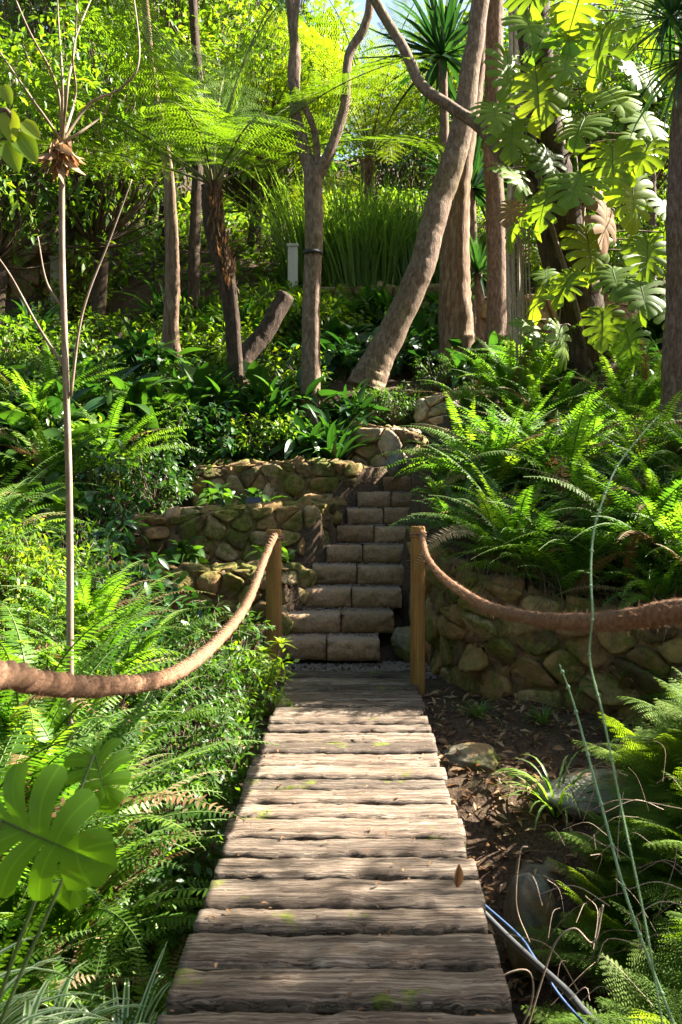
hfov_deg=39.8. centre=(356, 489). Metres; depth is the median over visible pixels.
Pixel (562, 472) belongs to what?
sword fern
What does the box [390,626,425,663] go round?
boulder
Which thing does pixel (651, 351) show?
broadleaf plant
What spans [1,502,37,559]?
leafy shrub
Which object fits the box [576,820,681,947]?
lacy fern
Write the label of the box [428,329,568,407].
sword fern
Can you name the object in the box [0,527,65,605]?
leafy shrub
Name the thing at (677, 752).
lacy fern
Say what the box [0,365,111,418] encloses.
sword fern
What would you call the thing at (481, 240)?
tall grass
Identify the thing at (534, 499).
sword fern
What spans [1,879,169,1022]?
sword fern
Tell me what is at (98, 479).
leafy shrub
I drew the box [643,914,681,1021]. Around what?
lacy fern
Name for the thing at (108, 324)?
broadleaf plant
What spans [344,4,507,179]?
garden tree
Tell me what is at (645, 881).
lacy fern
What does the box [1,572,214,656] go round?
sword fern
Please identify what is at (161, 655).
leafy shrub
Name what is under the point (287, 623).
boulder
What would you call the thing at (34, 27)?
garden tree
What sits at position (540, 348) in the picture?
broadleaf plant
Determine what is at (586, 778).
boulder
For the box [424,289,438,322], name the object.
broadleaf plant
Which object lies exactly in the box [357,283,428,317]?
broadleaf plant
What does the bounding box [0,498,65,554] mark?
sword fern
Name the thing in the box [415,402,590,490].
sword fern
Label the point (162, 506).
leafy shrub
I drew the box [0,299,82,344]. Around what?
broadleaf plant
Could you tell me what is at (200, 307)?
broadleaf plant
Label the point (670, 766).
lacy fern
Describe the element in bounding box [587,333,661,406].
sword fern
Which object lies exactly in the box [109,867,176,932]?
sword fern
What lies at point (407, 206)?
tall grass
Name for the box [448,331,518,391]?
broadleaf plant
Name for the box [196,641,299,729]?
leafy shrub
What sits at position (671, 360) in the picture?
yucca tree
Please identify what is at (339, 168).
garden tree
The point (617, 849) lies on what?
dry twigs
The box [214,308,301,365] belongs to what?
leafy shrub
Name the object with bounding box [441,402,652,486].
sword fern
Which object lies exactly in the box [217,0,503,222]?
tree
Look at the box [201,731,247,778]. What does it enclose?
leafy shrub
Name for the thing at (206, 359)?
leafy shrub
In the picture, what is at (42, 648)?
sword fern
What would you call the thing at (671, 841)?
lacy fern
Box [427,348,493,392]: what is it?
broadleaf plant
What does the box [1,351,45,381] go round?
leafy shrub
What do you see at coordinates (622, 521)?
sword fern
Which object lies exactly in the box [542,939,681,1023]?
lacy fern
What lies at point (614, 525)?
sword fern
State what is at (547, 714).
grass tuft
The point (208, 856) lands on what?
leafy shrub
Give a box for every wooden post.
[266,529,281,678]
[410,526,424,694]
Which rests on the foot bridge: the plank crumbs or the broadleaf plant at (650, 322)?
the plank crumbs
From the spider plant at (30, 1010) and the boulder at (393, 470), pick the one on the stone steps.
the boulder at (393, 470)
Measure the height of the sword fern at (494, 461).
0.806 m
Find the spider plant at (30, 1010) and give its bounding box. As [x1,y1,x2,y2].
[22,974,147,1023]
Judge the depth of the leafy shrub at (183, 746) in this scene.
5.02 m
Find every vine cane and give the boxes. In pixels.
[559,664,674,1023]
[587,415,662,1023]
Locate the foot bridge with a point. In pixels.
(298, 882)
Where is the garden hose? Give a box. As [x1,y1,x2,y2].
[486,905,586,1023]
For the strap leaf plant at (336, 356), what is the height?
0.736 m
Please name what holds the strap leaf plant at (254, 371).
on the ground at (462, 780)
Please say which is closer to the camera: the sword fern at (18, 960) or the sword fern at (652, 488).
the sword fern at (18, 960)
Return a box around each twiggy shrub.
[350,385,396,426]
[375,384,416,426]
[386,380,430,426]
[412,346,460,392]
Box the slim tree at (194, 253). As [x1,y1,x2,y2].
[187,0,204,310]
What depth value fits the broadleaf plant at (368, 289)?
15.57 m
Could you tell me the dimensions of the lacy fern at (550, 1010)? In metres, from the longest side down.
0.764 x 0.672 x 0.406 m
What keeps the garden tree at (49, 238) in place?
on the ground at (462, 780)
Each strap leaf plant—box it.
[0,370,43,403]
[62,358,133,410]
[84,363,175,432]
[102,317,181,377]
[121,381,210,449]
[123,333,205,376]
[129,358,254,416]
[140,400,221,463]
[147,363,236,405]
[175,371,235,417]
[222,370,300,430]
[230,360,295,427]
[241,367,330,421]
[249,367,342,426]
[249,413,342,455]
[267,414,343,459]
[275,329,342,380]
[276,402,384,460]
[287,391,352,426]
[288,417,359,457]
[298,308,357,354]
[320,321,366,354]
[320,331,363,381]
[320,383,390,427]
[321,379,371,422]
[339,334,410,374]
[354,305,422,349]
[361,325,436,377]
[402,311,440,373]
[407,314,437,352]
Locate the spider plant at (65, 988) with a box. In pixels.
[49,961,149,1023]
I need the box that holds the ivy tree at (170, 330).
[141,0,181,372]
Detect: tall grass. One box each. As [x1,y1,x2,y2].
[226,160,397,284]
[243,162,424,287]
[268,168,417,285]
[284,162,423,248]
[338,180,429,284]
[341,179,484,284]
[359,183,484,232]
[373,173,505,283]
[378,197,524,284]
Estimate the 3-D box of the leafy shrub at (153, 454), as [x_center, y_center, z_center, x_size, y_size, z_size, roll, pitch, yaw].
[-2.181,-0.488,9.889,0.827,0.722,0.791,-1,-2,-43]
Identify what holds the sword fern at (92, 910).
on the ground at (462, 780)
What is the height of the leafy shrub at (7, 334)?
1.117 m
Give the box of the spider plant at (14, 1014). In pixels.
[0,957,115,1023]
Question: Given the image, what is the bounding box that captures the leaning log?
[221,290,293,382]
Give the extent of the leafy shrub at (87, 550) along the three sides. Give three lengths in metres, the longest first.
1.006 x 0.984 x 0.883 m
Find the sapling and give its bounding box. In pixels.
[0,0,145,768]
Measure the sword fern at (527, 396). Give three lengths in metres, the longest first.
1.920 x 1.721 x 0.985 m
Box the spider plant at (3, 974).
[0,925,71,980]
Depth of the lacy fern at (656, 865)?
4.12 m
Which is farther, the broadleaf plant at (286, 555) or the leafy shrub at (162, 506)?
the leafy shrub at (162, 506)
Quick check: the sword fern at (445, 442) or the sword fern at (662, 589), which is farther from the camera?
the sword fern at (445, 442)
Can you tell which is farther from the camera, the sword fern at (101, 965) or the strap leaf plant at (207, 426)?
the strap leaf plant at (207, 426)
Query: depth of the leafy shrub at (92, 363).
10.35 m
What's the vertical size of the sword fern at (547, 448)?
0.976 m
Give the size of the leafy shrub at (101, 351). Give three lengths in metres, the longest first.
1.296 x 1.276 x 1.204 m
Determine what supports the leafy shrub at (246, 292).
on the ground at (462, 780)
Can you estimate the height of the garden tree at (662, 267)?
3.416 m
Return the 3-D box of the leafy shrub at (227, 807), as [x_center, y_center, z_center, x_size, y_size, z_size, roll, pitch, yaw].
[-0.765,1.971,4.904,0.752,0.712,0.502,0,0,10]
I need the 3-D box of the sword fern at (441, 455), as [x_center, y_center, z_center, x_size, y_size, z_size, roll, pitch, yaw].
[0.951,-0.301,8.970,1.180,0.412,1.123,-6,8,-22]
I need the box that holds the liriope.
[488,750,616,831]
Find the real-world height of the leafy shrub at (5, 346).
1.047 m
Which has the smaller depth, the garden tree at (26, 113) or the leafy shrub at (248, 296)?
the leafy shrub at (248, 296)
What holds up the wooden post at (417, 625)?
on the ground at (462, 780)
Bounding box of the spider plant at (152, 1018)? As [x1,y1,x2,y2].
[92,1011,165,1023]
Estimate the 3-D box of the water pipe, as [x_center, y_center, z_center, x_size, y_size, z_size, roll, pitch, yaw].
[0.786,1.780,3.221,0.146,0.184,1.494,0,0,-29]
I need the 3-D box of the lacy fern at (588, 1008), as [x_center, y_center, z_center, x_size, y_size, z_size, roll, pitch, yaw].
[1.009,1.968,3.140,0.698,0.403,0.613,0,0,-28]
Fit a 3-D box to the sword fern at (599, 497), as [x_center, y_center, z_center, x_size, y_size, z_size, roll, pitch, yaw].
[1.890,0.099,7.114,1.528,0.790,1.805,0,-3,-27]
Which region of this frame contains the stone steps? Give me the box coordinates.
[264,450,427,661]
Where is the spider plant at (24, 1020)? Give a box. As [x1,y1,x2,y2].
[16,1008,106,1023]
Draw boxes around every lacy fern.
[508,874,681,983]
[520,1001,619,1023]
[535,969,680,1023]
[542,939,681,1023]
[544,786,681,890]
[547,837,678,950]
[551,782,681,909]
[553,899,681,1008]
[562,781,681,907]
[573,713,665,784]
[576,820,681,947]
[580,934,681,1023]
[580,935,681,1023]
[582,997,681,1023]
[590,709,673,789]
[595,935,681,1023]
[597,814,681,930]
[606,710,681,750]
[610,718,681,800]
[619,767,681,852]
[623,732,668,739]
[627,784,681,848]
[637,683,681,757]
[641,990,681,1023]
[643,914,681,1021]
[648,840,681,866]
[649,668,681,738]
[654,677,681,752]
[660,704,681,723]
[663,988,681,1023]
[664,802,681,828]
[664,856,681,927]
[665,749,681,766]
[666,678,681,728]
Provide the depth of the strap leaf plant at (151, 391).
10.24 m
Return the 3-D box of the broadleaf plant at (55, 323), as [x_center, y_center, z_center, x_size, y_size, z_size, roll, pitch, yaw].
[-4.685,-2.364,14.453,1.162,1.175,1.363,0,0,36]
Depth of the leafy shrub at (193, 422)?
10.19 m
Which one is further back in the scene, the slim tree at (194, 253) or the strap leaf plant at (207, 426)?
the slim tree at (194, 253)
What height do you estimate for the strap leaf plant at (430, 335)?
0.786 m
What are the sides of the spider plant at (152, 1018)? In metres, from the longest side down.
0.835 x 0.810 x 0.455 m
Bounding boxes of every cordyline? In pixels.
[347,0,508,359]
[411,134,527,340]
[469,233,486,353]
[609,48,675,326]
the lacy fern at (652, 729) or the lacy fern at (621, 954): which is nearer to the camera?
the lacy fern at (621, 954)
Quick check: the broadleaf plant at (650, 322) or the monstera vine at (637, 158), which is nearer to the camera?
the monstera vine at (637, 158)
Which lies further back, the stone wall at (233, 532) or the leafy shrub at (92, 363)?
the leafy shrub at (92, 363)
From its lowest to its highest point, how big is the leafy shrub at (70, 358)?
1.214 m
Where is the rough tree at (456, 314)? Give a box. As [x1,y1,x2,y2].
[438,34,485,363]
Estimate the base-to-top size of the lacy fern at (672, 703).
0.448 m
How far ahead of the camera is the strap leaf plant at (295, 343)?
12.37 m
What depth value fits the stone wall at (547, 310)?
12.89 m
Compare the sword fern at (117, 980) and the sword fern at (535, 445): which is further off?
the sword fern at (535, 445)
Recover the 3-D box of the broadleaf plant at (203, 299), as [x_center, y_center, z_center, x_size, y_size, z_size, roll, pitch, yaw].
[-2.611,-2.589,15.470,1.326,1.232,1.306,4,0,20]
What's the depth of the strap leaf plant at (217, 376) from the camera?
10.65 m
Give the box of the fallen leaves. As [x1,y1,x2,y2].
[95,332,568,506]
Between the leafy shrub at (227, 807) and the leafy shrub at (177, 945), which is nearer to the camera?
the leafy shrub at (177, 945)
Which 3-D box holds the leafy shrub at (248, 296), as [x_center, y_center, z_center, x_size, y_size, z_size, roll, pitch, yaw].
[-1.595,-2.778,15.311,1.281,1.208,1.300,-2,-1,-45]
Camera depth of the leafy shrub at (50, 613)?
5.14 m
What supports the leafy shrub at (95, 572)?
on the ground at (462, 780)
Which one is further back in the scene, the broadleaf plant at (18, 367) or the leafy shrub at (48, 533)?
the broadleaf plant at (18, 367)
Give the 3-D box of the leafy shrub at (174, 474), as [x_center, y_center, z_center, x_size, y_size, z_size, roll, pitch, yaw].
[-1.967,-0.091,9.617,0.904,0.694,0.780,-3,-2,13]
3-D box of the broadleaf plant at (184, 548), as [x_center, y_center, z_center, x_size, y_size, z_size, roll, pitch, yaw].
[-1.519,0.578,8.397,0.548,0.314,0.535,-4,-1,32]
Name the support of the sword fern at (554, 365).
on the ground at (462, 780)
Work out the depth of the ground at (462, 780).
6.02 m
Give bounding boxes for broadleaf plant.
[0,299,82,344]
[0,358,43,380]
[0,383,54,449]
[0,410,114,481]
[0,464,96,539]
[8,381,129,455]
[14,300,87,344]
[24,331,93,364]
[69,304,129,344]
[79,330,141,371]
[79,375,188,441]
[117,299,190,334]
[120,278,208,325]
[122,325,162,344]
[154,296,223,342]
[159,536,209,566]
[175,360,246,431]
[179,292,241,329]
[181,326,224,367]
[192,315,261,356]
[195,480,240,506]
[197,314,290,356]
[207,300,285,333]
[230,439,275,461]
[239,488,286,504]
[244,541,295,562]
[255,274,302,315]
[266,440,300,460]
[269,286,361,332]
[327,286,387,325]
[332,267,394,327]
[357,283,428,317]
[373,295,437,330]
[413,291,438,330]
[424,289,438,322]
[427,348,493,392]
[432,337,484,372]
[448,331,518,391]
[479,336,545,360]
[503,339,565,370]
[617,342,661,385]
[628,328,661,375]
[632,320,663,346]
[632,325,663,350]
[635,285,664,340]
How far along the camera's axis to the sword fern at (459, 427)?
9.45 m
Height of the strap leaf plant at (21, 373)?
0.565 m
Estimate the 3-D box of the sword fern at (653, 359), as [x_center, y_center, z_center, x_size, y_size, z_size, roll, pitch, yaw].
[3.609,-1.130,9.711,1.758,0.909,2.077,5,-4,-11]
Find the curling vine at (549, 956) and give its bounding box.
[504,846,603,1023]
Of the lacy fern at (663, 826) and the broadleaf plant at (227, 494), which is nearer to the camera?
the lacy fern at (663, 826)
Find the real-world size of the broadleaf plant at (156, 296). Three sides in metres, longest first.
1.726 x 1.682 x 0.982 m
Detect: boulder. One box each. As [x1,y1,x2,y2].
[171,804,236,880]
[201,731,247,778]
[282,606,292,635]
[385,449,405,478]
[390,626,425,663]
[439,743,500,772]
[503,872,561,980]
[518,859,558,886]
[536,769,664,819]
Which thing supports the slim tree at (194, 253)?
on the ground at (462, 780)
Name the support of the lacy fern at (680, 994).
on the ground at (462, 780)
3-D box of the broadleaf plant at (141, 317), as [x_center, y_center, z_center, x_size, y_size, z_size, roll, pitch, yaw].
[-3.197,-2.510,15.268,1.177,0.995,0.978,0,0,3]
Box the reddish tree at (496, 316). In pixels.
[483,0,506,358]
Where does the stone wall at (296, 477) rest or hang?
on the ground at (462, 780)
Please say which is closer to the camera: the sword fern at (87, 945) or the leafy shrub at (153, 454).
the sword fern at (87, 945)
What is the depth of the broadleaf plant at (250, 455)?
10.24 m
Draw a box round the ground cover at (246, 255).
[4,185,665,363]
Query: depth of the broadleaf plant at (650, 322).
14.24 m
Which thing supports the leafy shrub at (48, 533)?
on the ground at (462, 780)
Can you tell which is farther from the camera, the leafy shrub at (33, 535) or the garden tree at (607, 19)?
the garden tree at (607, 19)
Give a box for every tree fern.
[0,0,444,425]
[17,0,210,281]
[138,45,422,258]
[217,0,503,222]
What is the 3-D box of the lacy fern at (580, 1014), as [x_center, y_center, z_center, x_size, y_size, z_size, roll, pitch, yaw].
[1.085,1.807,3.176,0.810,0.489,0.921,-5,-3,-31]
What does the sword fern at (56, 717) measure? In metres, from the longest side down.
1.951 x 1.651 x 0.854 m
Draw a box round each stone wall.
[6,244,94,301]
[80,493,341,564]
[82,559,317,653]
[192,455,365,505]
[300,281,486,321]
[339,420,428,476]
[405,524,681,725]
[413,390,569,436]
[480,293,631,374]
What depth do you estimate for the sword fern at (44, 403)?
9.34 m
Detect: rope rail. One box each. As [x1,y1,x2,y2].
[0,532,282,703]
[409,530,681,638]
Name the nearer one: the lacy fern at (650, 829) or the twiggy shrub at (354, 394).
the lacy fern at (650, 829)
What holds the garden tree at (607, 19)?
on the ground at (462, 780)
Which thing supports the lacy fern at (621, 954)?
on the ground at (462, 780)
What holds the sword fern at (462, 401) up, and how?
on the ground at (462, 780)
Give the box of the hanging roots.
[506,6,522,369]
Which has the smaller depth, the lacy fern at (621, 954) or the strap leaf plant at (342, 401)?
the lacy fern at (621, 954)
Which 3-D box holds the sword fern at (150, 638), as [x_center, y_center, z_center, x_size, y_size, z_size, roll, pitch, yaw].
[-1.252,0.921,5.509,1.459,0.579,1.268,-2,4,4]
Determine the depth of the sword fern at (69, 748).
4.07 m
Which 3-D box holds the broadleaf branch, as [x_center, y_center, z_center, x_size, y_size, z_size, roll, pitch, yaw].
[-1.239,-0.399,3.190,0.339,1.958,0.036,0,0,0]
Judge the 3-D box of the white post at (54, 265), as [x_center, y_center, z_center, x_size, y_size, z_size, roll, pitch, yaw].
[-5.088,-3.302,16.000,0.200,1.283,0.200,0,0,0]
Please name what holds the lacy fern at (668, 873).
on the ground at (462, 780)
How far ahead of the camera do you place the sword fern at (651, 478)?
6.68 m
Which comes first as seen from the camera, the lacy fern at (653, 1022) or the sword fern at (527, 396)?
the lacy fern at (653, 1022)
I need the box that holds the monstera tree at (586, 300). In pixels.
[369,0,626,416]
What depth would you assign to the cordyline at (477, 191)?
13.54 m
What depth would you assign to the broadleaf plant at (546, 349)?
12.00 m
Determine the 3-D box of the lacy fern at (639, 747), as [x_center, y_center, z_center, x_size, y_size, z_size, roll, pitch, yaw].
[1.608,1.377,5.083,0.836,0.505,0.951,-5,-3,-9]
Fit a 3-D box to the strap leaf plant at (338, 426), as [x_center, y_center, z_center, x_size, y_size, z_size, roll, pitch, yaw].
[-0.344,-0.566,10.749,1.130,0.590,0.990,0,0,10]
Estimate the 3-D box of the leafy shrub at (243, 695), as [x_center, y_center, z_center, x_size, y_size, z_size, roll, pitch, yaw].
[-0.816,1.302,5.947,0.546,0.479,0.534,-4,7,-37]
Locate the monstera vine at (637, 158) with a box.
[469,0,678,387]
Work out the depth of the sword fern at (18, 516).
5.60 m
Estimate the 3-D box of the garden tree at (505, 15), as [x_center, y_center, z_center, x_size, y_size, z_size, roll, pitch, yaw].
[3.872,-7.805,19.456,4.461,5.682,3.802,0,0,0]
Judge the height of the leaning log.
1.270 m
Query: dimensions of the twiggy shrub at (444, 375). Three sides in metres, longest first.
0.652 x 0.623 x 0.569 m
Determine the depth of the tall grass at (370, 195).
16.61 m
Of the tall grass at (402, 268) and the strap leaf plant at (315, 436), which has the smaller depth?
the strap leaf plant at (315, 436)
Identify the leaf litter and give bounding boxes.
[421,578,678,1013]
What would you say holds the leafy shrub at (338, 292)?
on the ground at (462, 780)
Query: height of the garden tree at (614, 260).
2.984 m
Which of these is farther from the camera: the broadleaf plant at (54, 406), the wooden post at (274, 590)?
the broadleaf plant at (54, 406)
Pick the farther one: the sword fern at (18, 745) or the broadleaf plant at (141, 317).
the broadleaf plant at (141, 317)
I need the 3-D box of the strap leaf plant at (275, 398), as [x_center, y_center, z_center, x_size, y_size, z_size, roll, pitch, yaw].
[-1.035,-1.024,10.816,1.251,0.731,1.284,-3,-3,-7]
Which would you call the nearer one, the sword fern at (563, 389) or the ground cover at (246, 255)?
the sword fern at (563, 389)
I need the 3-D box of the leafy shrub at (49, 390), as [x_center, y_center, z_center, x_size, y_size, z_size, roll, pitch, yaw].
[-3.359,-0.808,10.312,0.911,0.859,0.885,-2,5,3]
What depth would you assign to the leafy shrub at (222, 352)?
12.93 m
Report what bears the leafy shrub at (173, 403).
on the ground at (462, 780)
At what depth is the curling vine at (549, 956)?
3.00 m
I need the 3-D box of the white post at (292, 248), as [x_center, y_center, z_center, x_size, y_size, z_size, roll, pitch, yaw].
[-1.059,-3.340,15.800,0.200,1.522,0.200,0,0,0]
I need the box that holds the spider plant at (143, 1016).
[33,941,170,1023]
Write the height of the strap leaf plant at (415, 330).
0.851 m
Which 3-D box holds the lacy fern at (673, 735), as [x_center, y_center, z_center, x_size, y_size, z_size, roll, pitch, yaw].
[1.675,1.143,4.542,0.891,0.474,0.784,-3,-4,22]
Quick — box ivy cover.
[0,348,286,466]
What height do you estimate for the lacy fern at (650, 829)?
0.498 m
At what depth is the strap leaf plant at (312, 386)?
10.78 m
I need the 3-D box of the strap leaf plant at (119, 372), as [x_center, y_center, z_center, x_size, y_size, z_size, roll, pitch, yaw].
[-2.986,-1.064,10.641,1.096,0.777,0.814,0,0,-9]
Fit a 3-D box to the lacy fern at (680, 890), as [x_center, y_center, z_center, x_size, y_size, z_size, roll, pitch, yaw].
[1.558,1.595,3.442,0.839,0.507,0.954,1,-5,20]
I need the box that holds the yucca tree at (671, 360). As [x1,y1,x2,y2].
[604,0,681,483]
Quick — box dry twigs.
[506,738,681,1023]
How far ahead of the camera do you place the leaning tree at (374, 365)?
11.33 m
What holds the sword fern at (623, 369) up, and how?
on the ground at (462, 780)
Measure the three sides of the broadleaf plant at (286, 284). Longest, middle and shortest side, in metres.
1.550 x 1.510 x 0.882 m
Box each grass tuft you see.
[446,695,501,724]
[515,700,571,729]
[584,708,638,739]
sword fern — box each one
[0,343,127,405]
[0,364,106,442]
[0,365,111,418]
[0,370,95,409]
[0,413,133,484]
[0,445,101,521]
[0,474,65,536]
[0,477,91,553]
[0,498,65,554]
[0,556,178,629]
[0,577,188,707]
[0,598,236,770]
[0,599,154,697]
[0,611,98,667]
[0,686,278,850]
[0,695,225,829]
[0,697,226,983]
[0,722,223,901]
[0,724,235,968]
[0,742,233,957]
[0,845,180,1015]
[0,848,178,1018]
[0,875,162,1023]
[0,884,139,1023]
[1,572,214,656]
[1,742,164,903]
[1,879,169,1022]
[1,927,178,1023]
[5,835,223,978]
[20,388,202,477]
[21,917,182,1022]
[31,749,200,835]
[32,595,266,696]
[42,903,187,1015]
[62,922,182,1019]
[69,908,169,1022]
[76,675,235,765]
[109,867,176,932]
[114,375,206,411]
[366,391,506,490]
[373,395,604,495]
[387,464,551,539]
[391,437,477,475]
[397,387,556,490]
[401,462,473,499]
[401,474,475,507]
[405,446,611,567]
[408,373,521,413]
[409,485,616,579]
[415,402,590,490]
[420,464,466,494]
[426,480,579,547]
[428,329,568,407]
[428,392,618,500]
[434,346,589,430]
[436,407,487,440]
[437,381,672,513]
[439,491,666,594]
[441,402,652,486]
[442,398,674,492]
[448,333,580,403]
[449,520,589,585]
[451,513,561,569]
[455,403,633,465]
[456,324,596,400]
[469,378,500,406]
[470,368,622,429]
[476,382,636,448]
[486,454,681,581]
[491,442,681,539]
[492,354,638,431]
[510,524,669,596]
[511,406,657,477]
[512,396,675,482]
[515,331,639,404]
[525,327,661,386]
[529,459,681,576]
[534,332,661,387]
[546,659,679,704]
[548,514,681,592]
[549,447,681,516]
[551,499,681,577]
[552,426,681,514]
[555,351,661,431]
[556,542,681,610]
[558,407,681,493]
[561,365,660,432]
[561,413,651,495]
[581,405,681,478]
[585,407,646,490]
[586,391,681,486]
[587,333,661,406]
[587,373,660,429]
[593,442,681,485]
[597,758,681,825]
[600,403,681,445]
[612,532,681,594]
[616,362,660,406]
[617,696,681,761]
[634,346,660,382]
[640,405,681,449]
[640,422,681,554]
[659,546,681,569]
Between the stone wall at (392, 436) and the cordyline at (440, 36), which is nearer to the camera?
the stone wall at (392, 436)
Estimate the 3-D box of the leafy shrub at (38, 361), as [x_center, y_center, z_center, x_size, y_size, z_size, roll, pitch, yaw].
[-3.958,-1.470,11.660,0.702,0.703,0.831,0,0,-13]
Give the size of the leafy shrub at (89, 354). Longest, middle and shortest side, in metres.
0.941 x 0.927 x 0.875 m
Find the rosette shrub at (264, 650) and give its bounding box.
[240,637,296,698]
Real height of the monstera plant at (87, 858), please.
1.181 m
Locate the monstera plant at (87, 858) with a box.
[0,738,131,1023]
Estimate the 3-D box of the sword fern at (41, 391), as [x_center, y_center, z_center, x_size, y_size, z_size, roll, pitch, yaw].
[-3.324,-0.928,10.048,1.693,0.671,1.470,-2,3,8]
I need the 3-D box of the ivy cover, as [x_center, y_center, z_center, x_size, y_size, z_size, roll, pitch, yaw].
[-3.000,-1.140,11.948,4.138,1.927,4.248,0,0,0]
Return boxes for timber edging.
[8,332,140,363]
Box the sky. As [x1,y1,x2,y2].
[2,0,678,159]
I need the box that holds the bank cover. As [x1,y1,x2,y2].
[0,547,243,1020]
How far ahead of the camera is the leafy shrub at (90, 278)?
15.88 m
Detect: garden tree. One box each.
[0,0,169,247]
[0,0,192,244]
[0,0,227,334]
[0,25,134,336]
[2,1,138,190]
[56,0,280,253]
[120,0,287,193]
[125,0,260,228]
[149,0,351,258]
[204,0,376,232]
[216,0,370,197]
[327,47,454,198]
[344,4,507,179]
[406,0,618,270]
[418,49,504,196]
[453,0,638,197]
[478,1,678,290]
[516,189,654,324]
[561,0,681,233]
[582,0,676,81]
[638,190,666,316]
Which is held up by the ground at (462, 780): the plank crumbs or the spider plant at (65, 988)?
the spider plant at (65, 988)
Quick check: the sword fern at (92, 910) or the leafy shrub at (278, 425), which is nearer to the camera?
the sword fern at (92, 910)
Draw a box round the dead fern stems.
[406,539,681,665]
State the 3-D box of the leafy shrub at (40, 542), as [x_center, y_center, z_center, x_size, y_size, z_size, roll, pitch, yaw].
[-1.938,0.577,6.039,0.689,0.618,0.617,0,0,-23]
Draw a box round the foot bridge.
[156,670,516,1023]
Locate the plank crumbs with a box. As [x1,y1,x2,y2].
[167,671,494,1019]
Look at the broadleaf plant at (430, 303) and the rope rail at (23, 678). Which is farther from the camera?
the broadleaf plant at (430, 303)
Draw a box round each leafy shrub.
[0,306,39,362]
[0,339,11,371]
[0,361,40,401]
[0,495,54,586]
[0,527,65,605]
[0,582,102,661]
[0,655,133,760]
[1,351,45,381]
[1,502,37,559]
[5,379,115,481]
[5,486,65,566]
[10,531,106,602]
[13,343,60,379]
[16,516,127,583]
[20,381,81,406]
[21,317,118,372]
[22,376,78,405]
[22,405,117,487]
[28,342,113,387]
[35,349,122,401]
[35,658,156,755]
[37,259,112,319]
[37,552,129,606]
[39,352,115,384]
[45,270,112,325]
[48,470,150,562]
[50,380,142,444]
[52,860,191,1004]
[56,439,154,532]
[62,413,150,492]
[81,520,220,652]
[100,632,185,718]
[111,904,203,1001]
[113,838,220,951]
[114,447,201,514]
[116,757,223,911]
[117,317,191,373]
[121,391,216,466]
[121,408,194,468]
[121,448,210,506]
[122,739,259,858]
[134,682,241,791]
[135,295,223,358]
[143,637,249,733]
[155,594,279,690]
[157,643,249,724]
[165,384,259,464]
[170,690,268,804]
[171,402,234,467]
[179,316,225,374]
[180,326,226,373]
[184,295,261,334]
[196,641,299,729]
[200,654,267,726]
[208,323,283,375]
[210,417,266,461]
[212,282,294,334]
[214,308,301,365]
[218,286,285,319]
[222,375,284,429]
[223,290,277,334]
[223,399,310,461]
[237,281,298,348]
[251,276,301,334]
[261,277,302,320]
[265,287,350,348]
[265,345,331,402]
[284,294,371,355]
[295,283,359,321]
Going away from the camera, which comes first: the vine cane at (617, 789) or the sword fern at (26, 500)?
the vine cane at (617, 789)
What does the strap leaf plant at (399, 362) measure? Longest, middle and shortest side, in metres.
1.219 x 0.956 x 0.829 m
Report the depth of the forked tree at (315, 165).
10.81 m
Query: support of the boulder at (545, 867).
on the ground at (462, 780)
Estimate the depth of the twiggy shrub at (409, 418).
11.31 m
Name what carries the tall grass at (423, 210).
on the ground at (462, 780)
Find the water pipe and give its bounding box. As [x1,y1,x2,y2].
[486,911,601,1023]
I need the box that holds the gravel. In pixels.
[258,476,436,679]
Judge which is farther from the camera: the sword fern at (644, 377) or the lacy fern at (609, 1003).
the sword fern at (644, 377)
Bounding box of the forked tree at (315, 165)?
[286,0,372,433]
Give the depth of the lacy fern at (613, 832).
4.24 m
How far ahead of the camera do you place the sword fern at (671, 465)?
7.10 m
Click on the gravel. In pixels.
(392, 666)
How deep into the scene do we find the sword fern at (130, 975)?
3.68 m
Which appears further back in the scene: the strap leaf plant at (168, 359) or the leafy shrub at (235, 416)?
the strap leaf plant at (168, 359)
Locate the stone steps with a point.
(335, 648)
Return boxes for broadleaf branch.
[0,84,40,172]
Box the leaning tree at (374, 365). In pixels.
[347,0,488,393]
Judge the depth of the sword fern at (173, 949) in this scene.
3.88 m
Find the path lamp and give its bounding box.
[245,497,262,503]
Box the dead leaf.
[454,864,463,887]
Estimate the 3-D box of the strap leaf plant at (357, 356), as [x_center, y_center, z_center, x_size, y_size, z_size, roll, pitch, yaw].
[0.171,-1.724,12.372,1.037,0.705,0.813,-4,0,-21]
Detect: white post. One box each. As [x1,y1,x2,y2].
[49,256,60,325]
[287,243,298,294]
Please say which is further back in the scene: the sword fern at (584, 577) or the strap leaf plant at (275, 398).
the strap leaf plant at (275, 398)
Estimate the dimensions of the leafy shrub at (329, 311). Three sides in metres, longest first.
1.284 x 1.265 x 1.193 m
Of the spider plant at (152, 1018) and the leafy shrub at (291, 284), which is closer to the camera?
the spider plant at (152, 1018)
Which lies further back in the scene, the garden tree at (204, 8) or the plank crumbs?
the garden tree at (204, 8)
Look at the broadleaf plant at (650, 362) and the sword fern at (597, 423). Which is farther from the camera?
the broadleaf plant at (650, 362)
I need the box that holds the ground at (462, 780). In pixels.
[0,158,680,1023]
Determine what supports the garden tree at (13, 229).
on the ground at (462, 780)
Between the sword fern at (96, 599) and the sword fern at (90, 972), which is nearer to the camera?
the sword fern at (90, 972)
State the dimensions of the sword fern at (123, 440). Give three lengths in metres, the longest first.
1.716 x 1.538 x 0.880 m

